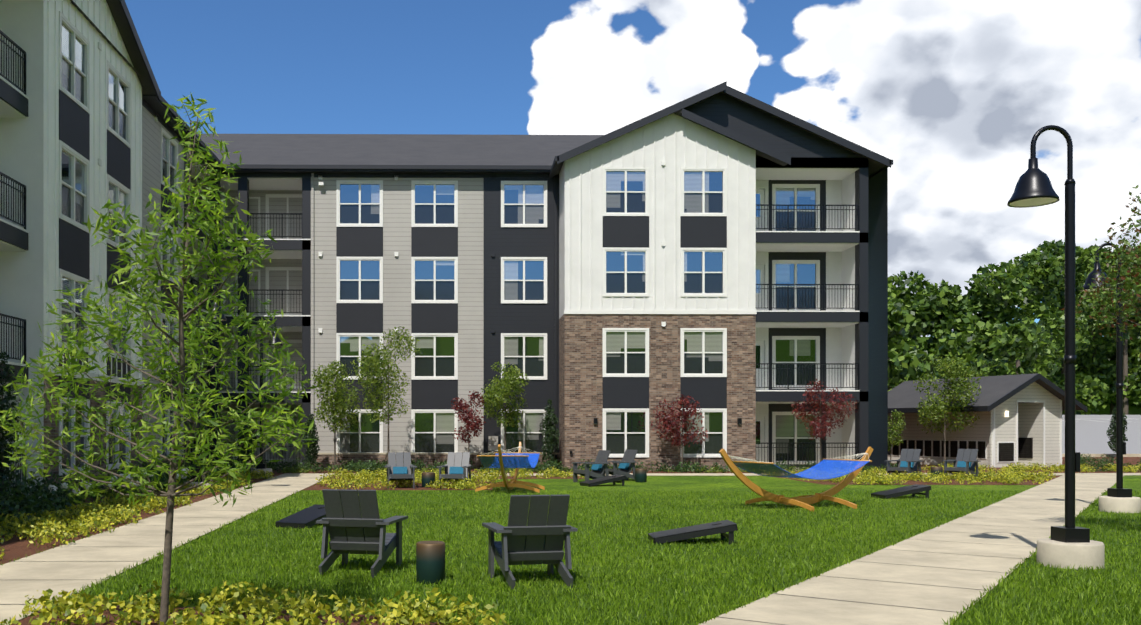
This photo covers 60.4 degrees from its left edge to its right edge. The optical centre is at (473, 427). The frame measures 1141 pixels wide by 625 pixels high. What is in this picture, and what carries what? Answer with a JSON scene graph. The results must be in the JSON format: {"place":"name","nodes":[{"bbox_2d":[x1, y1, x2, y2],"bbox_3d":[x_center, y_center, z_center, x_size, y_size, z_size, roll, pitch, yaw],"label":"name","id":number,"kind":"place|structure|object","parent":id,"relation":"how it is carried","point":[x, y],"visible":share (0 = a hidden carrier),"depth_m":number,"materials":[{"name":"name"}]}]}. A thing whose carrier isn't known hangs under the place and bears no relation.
{"place":"outdoors","nodes":[
{"label":"outdoors","id":0,"kind":"place"},
{"bbox_2d":[0,475,1140,624],"bbox_3d":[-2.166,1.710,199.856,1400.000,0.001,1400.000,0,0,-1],"label":"lawn ground","id":1,"kind":"structure","parent":0,"point":[694,484],"depth_m":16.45,"materials":[{"name":"green plant"}]},
{"bbox_2d":[275,505,342,528],"bbox_3d":[-2.857,1.557,17.041,0.610,0.308,1.218,0,0,24],"label":"cornhole board","id":2,"kind":"object","parent":1,"relation":"on","point":[310,516],"visible":0.65,"depth_m":16.75,"materials":[{"name":"black wood"}]},
{"bbox_2d":[316,489,407,577],"bbox_3d":[-1.353,1.218,11.628,0.890,1.000,1.053,0,0,12],"label":"adirondack chair","id":3,"kind":"object","parent":1,"relation":"on","point":[348,527],"visible":0.94,"depth_m":11.38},
{"bbox_2d":[416,541,444,583],"bbox_3d":[-0.475,1.490,10.762,0.320,0.440,0.320,0,0,-1],"label":"side table","id":4,"kind":"object","parent":1,"relation":"on","point":[430,561],"visible":0.83,"depth_m":10.63,"materials":[{"name":"ceramic"}]},
{"bbox_2d":[0,0,892,495],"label":"apartment building","id":5,"kind":"structure","parent":1,"relation":"on","point":[718,252],"depth_m":38.23,"materials":[{"name":"grey"}]},
{"bbox_2d":[475,442,544,492],"bbox_3d":[0.991,1.066,26.181,1.700,1.288,4.095,0,0,10],"label":"hammock stand","id":6,"kind":"object","parent":1,"relation":"on","point":[501,462],"visible":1,"depth_m":25.51,"materials":[{"name":"blue fabric"}]},
{"bbox_2d":[482,494,577,588],"bbox_3d":[0.627,1.218,10.750,0.890,1.000,1.053,0,0,-11],"label":"adirondack chair","id":7,"kind":"object","parent":1,"relation":"on","point":[535,539],"visible":1,"depth_m":10.50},
{"bbox_2d":[0,473,1140,624],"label":"sidewalks","id":8,"kind":"structure","parent":1,"relation":"on","point":[945,572],"depth_m":12.32,"materials":[{"name":"concrete"}]},
{"bbox_2d":[0,457,1140,624],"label":"mulch beds","id":9,"kind":"object","parent":1,"relation":"on","point":[15,547],"visible":0.17,"depth_m":19.96,"materials":[{"name":"brown soil"}]},
{"bbox_2d":[0,352,25,508],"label":"arborvitae","id":10,"kind":"object","parent":9,"relation":"on","point":[9,437],"depth_m":19.23,"materials":[{"name":"green plant"}]},
{"bbox_2d":[48,468,195,509],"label":"shrubs","id":11,"kind":"object","parent":9,"relation":"on","point":[81,496],"depth_m":20.99,"materials":[{"name":"green plant"}]},
{"bbox_2d":[0,453,254,531],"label":"bed shrubs","id":12,"kind":"object","parent":9,"relation":"on","point":[36,501],"visible":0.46,"depth_m":18.05,"materials":[{"name":"green plant"}]},
{"bbox_2d":[0,92,318,624],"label":"willow oak","id":13,"kind":"object","parent":9,"relation":"on","point":[81,353],"depth_m":7.87,"materials":[{"name":"green plant"}]},
{"bbox_2d":[184,284,226,493],"bbox_3d":[-6.968,-1.015,25.286,1.102,5.449,0.720,0,0,-1],"label":"street lamp","id":14,"kind":"object","parent":9,"relation":"on","point":[223,318],"visible":0.35,"depth_m":25.23,"materials":[{"name":"metal"}]},
{"bbox_2d":[239,419,257,467],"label":"arborvitae","id":15,"kind":"object","parent":9,"relation":"on","point":[248,452],"depth_m":38.37,"materials":[{"name":"green plant"}]},
{"bbox_2d":[251,318,282,477],"bbox_3d":[-7.063,-1.015,33.286,1.102,5.449,0.720,0,0,-1],"label":"street lamp","id":16,"kind":"object","parent":9,"relation":"on","point":[261,464],"visible":0.5,"depth_m":33.23,"materials":[{"name":"metal"}]},
{"bbox_2d":[302,413,320,465],"bbox_3d":[-6.416,0.577,38.473,0.723,2.266,0.737,0,0,-1],"label":"arborvitae","id":17,"kind":"object","parent":9,"relation":"on","point":[312,454],"depth_m":38.38,"materials":[{"name":"green plant"}]},
{"bbox_2d":[312,360,360,468],"bbox_3d":[-5.368,-0.465,38.142,1.979,4.349,2.204,0,0,-1],"label":"tree","id":18,"kind":"object","parent":9,"relation":"on","point":[340,397],"depth_m":37.76,"materials":[{"name":"green plant"}]},
{"bbox_2d":[348,326,419,463],"bbox_3d":[-3.385,-1.043,36.735,2.755,5.505,2.851,0,0,-1],"label":"tree","id":19,"kind":"object","parent":9,"relation":"on","point":[374,363],"depth_m":36.46,"materials":[{"name":"green plant"}]},
{"bbox_2d":[384,452,416,488],"bbox_3d":[-2.081,1.218,27.571,0.890,1.000,1.053,0,0,-8],"label":"adirondack chair","id":20,"kind":"object","parent":9,"relation":"on","point":[397,468],"visible":0.92,"depth_m":27.76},
{"bbox_2d":[422,472,434,487],"bbox_3d":[-1.298,1.500,27.754,0.380,0.420,0.380,0,0,-1],"label":"side table","id":21,"kind":"object","parent":9,"relation":"on","point":[428,478],"visible":0.79,"depth_m":27.59,"materials":[{"name":"ceramic"}]},
{"bbox_2d":[436,452,472,488],"bbox_3d":[-0.508,1.218,27.587,0.890,1.000,1.053,0,0,12],"label":"adirondack chair","id":22,"kind":"object","parent":9,"relation":"on","point":[459,467],"visible":0.88,"depth_m":27.77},
{"bbox_2d":[451,391,485,463],"bbox_3d":[-0.212,0.130,38.157,1.377,3.159,1.414,0,0,-1],"label":"japanese maple","id":23,"kind":"object","parent":9,"relation":"on","point":[473,426],"depth_m":38.19,"materials":[{"name":"red plant"}]},
{"bbox_2d":[480,361,529,468],"bbox_3d":[1.194,-0.449,38.097,1.921,4.316,2.212,0,0,-1],"label":"tree","id":24,"kind":"object","parent":9,"relation":"on","point":[501,386],"depth_m":37.91,"materials":[{"name":"green plant"}]},
{"bbox_2d":[539,399,559,462],"bbox_3d":[2.970,0.288,38.608,0.901,2.844,0.891,0,0,-1],"label":"arborvitae","id":25,"kind":"object","parent":9,"relation":"on","point":[548,438],"depth_m":38.47,"materials":[{"name":"green plant"}]},
{"bbox_2d":[248,465,884,473],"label":"shrubs","id":26,"kind":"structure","parent":9,"relation":"on","point":[290,469],"depth_m":36.27,"materials":[{"name":"green plant"}]},
{"bbox_2d":[0,462,1140,624],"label":"shrubs","id":27,"kind":"object","parent":9,"relation":"on","point":[85,518],"visible":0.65,"depth_m":9.05,"materials":[{"name":"green plant"}]},
{"bbox_2d":[203,453,1140,472],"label":"facade shrubs","id":28,"kind":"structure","parent":9,"relation":"on","point":[359,465],"depth_m":36.99,"materials":[{"name":"green plant"}]},
{"bbox_2d":[650,394,709,472],"bbox_3d":[7.726,0.226,36.878,2.234,2.966,2.073,0,0,-1],"label":"japanese maple","id":29,"kind":"object","parent":9,"relation":"on","point":[672,422],"depth_m":36.73,"materials":[{"name":"red plant"}]},
{"bbox_2d":[792,379,857,469],"bbox_3d":[13.220,-0.059,36.863,2.100,3.537,2.263,0,0,-1],"label":"japanese maple","id":30,"kind":"object","parent":9,"relation":"on","point":[825,415],"depth_m":36.65,"materials":[{"name":"red plant"}]},
{"bbox_2d":[888,409,905,462],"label":"tree","id":31,"kind":"object","parent":9,"relation":"on","point":[895,426],"depth_m":41.86,"materials":[{"name":"green plant"}]},
{"bbox_2d":[884,449,922,476],"bbox_3d":[14.230,1.218,32.119,1.053,1.000,0.890,0,0,-40],"label":"adirondack chair","id":32,"kind":"object","parent":9,"relation":"on","point":[908,461],"visible":0.9,"depth_m":32.13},
{"bbox_2d":[931,467,942,477],"bbox_3d":[15.086,1.500,31.749,0.360,0.420,0.360,0,0,-1],"label":"side table","id":33,"kind":"object","parent":9,"relation":"on","point":[936,469],"visible":0.56,"depth_m":31.61,"materials":[{"name":"ceramic"}]},
{"bbox_2d":[913,353,981,459],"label":"tree","id":34,"kind":"object","parent":9,"relation":"on","point":[955,393],"depth_m":41.33,"materials":[{"name":"green plant"}]},
{"bbox_2d":[942,449,980,477],"bbox_3d":[16.130,1.218,32.142,1.053,1.000,0.890,0,0,-40],"label":"adirondack chair","id":35,"kind":"object","parent":9,"relation":"on","point":[966,460],"visible":0.83,"depth_m":32.15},
{"bbox_2d":[888,373,1086,467],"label":"outbuilding","id":36,"kind":"structure","parent":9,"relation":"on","point":[1020,417],"depth_m":42.36,"materials":[{"name":"beige wood"}]},
{"bbox_2d":[1106,406,1127,452],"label":"arborvitae","id":37,"kind":"object","parent":9,"relation":"on","point":[1112,439],"visible":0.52,"depth_m":55.25,"materials":[{"name":"green plant"}]},
{"bbox_2d":[572,450,610,481],"bbox_3d":[3.719,1.218,30.266,1.053,1.000,0.890,0,0,-25],"label":"adirondack chair","id":38,"kind":"object","parent":1,"relation":"on","point":[600,464],"visible":0.94,"depth_m":30.19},
{"bbox_2d":[580,474,625,486],"bbox_3d":[3.780,1.557,28.517,1.218,0.308,0.610,0,0,-21],"label":"cornhole board","id":39,"kind":"object","parent":1,"relation":"on","point":[604,480],"visible":0.98,"depth_m":28.37,"materials":[{"name":"black wood"}]},
{"bbox_2d":[602,449,637,479],"bbox_3d":[4.708,1.218,31.178,1.053,1.000,0.890,0,0,-25],"label":"adirondack chair","id":40,"kind":"object","parent":1,"relation":"on","point":[627,463],"visible":0.83,"depth_m":31.04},
{"bbox_2d":[635,468,646,482],"bbox_3d":[5.202,1.500,30.331,0.360,0.420,0.360,0,0,-1],"label":"side table","id":41,"kind":"object","parent":1,"relation":"on","point":[641,475],"visible":1,"depth_m":30.18,"materials":[{"name":"ceramic"}]},
{"bbox_2d":[648,520,737,544],"bbox_3d":[3.247,1.557,14.507,1.218,0.308,0.610,0,0,2],"label":"cornhole board","id":42,"kind":"object","parent":1,"relation":"on","point":[723,527],"visible":0.98,"depth_m":14.22,"materials":[{"name":"black wood"}]},
{"bbox_2d":[719,447,872,510],"bbox_3d":[7.014,1.073,20.952,4.489,1.272,1.900,0,0,-28],"label":"hammock stand","id":43,"kind":"object","parent":1,"relation":"on","point":[805,501],"visible":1,"depth_m":20.91,"materials":[{"name":"brown wood"}]},
{"bbox_2d":[871,484,930,498],"bbox_3d":[10.340,1.557,23.593,1.218,0.308,0.610,0,0,-9],"label":"cornhole board","id":44,"kind":"object","parent":1,"relation":"on","point":[913,490],"visible":0.85,"depth_m":23.39,"materials":[{"name":"black wood"}]},
{"bbox_2d":[1007,125,1104,569],"bbox_3d":[7.189,-1.015,12.054,1.102,5.449,0.720,0,0,-1],"label":"street lamp","id":45,"kind":"object","parent":1,"relation":"on","point":[1069,543],"visible":1,"depth_m":12.00,"materials":[{"name":"metal"}]},
{"bbox_2d":[1061,185,1140,372],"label":"tree","id":46,"kind":"object","parent":1,"relation":"on","point":[1136,260],"depth_m":15.01,"materials":[{"name":"green plant"}]},
{"bbox_2d":[1082,243,1140,512],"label":"street lamp","id":47,"kind":"object","parent":1,"relation":"on","point":[1118,498],"visible":0.69,"depth_m":19.68,"materials":[{"name":"metal"}]},
{"bbox_2d":[125,0,1140,336],"label":"sky","id":48,"kind":"structure","parent":0,"point":[955,93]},
{"bbox_2d":[916,337,1140,414],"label":"woodland backdrop","id":49,"kind":"structure","parent":0,"point":[1131,411],"depth_m":121.82,"materials":[{"name":"green plant"}]},
{"bbox_2d":[1062,415,1140,456],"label":"fence","id":50,"kind":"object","parent":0,"point":[1091,438],"depth_m":72.35,"materials":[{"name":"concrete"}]},
{"bbox_2d":[888,239,1140,414],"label":"woodland","id":51,"kind":"object","parent":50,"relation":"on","point":[992,337],"depth_m":92.22,"materials":[{"name":"green plant"}]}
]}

